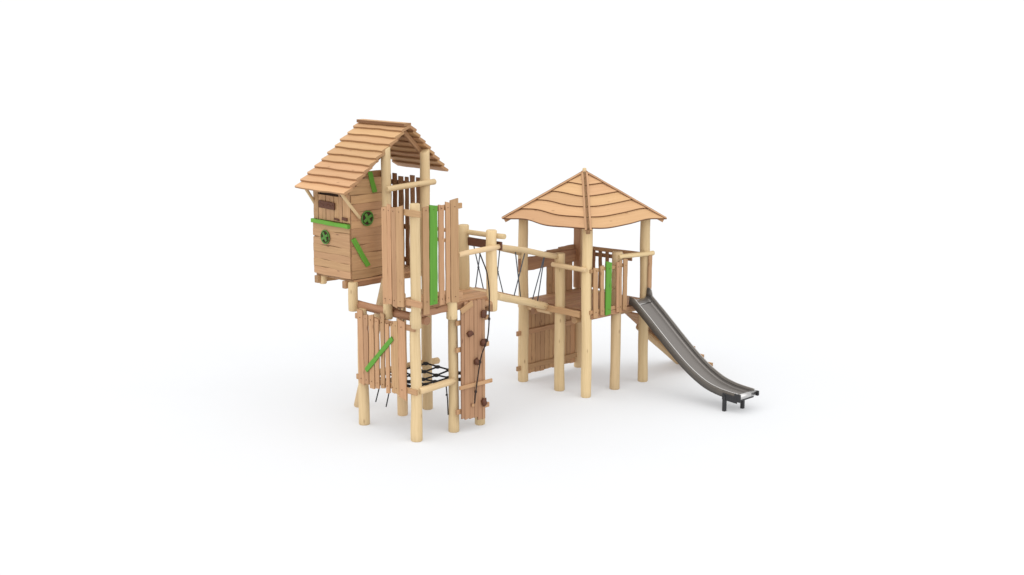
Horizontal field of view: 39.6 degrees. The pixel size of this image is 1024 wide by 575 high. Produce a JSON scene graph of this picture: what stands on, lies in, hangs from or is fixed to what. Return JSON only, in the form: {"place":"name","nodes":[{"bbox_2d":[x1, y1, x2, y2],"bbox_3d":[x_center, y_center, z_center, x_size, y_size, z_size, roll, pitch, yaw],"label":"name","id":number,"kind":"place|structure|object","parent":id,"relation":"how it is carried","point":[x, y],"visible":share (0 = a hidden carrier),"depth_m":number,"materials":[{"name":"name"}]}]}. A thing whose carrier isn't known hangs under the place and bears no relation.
{"place":"outdoors","nodes":[
{"label":"outdoors","id":0,"kind":"place"},
{"bbox_2d":[0,14,1023,574],"bbox_3d":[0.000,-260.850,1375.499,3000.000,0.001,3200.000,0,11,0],"label":"ground","id":1,"kind":"structure","parent":0,"point":[836,236],"depth_m":32.15,"materials":[{"name":"white"}]},
{"bbox_2d":[354,279,382,407],"bbox_3d":[-2.254,0.913,22.950,0.164,2.298,0.970,-10,15,-41],"label":"leaning support log","id":2,"kind":"object","parent":1,"relation":"on","point":[378,302],"visible":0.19,"depth_m":22.57,"materials":[{"name":"beige wood"}]},
{"bbox_2d":[355,149,505,441],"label":"platform tower","id":3,"kind":"structure","parent":1,"relation":"on","point":[426,302],"depth_m":21.43,"materials":[{"name":"beige wood"}]},
{"bbox_2d":[295,119,448,311],"bbox_3d":[-2.197,-1.190,22.686,1.386,2.898,2.176,11,15,44],"label":"playhouse","id":4,"kind":"object","parent":3,"relation":"on","point":[351,196],"visible":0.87,"depth_m":22.30,"materials":[{"name":"brown wood"}]},
{"bbox_2d":[375,307,460,414],"bbox_3d":[-1.417,1.034,22.246,1.380,1.724,1.219,11,15,44],"label":"climbing net","id":5,"kind":"object","parent":3,"relation":"attached to","point":[433,374],"visible":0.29,"depth_m":22.41,"materials":[{"name":"black fabric"}]},
{"bbox_2d":[455,299,492,419],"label":"climbing wall","id":6,"kind":"structure","parent":3,"relation":"attached to","point":[473,318],"depth_m":21.85,"materials":[{"name":"brown wood"}]},
{"bbox_2d":[471,253,489,406],"bbox_3d":[-0.481,0.650,21.822,0.338,2.412,0.112,-11,15,-44],"label":"climbing rope","id":7,"kind":"object","parent":3,"relation":"hanging from","point":[473,405],"visible":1,"depth_m":21.87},
{"bbox_2d":[501,168,666,397],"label":"pavilion tower","id":8,"kind":"structure","parent":1,"relation":"on","point":[556,334],"depth_m":24.30,"materials":[{"name":"beige wood"}]},
{"bbox_2d":[470,237,558,309],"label":"rope bridge","id":9,"kind":"structure","parent":8,"relation":"attached to","point":[520,299],"depth_m":23.08,"materials":[{"name":"beige wood"}]},
{"bbox_2d":[625,312,712,365],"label":"climbing ramp","id":10,"kind":"structure","parent":1,"relation":"on","point":[652,337],"depth_m":25.60,"materials":[{"name":"beige wood"}]},
{"bbox_2d":[629,287,758,411],"bbox_3d":[3.009,1.024,23.793,0.532,1.710,2.392,-11,15,-44],"label":"slide","id":11,"kind":"object","parent":1,"relation":"on","point":[692,362],"visible":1,"depth_m":23.89,"materials":[{"name":"metal"}]},
{"bbox_2d":[0,0,1023,13],"label":"sky","id":12,"kind":"structure","parent":0,"point":[6,6],"materials":[{"name":"white"}]}
]}

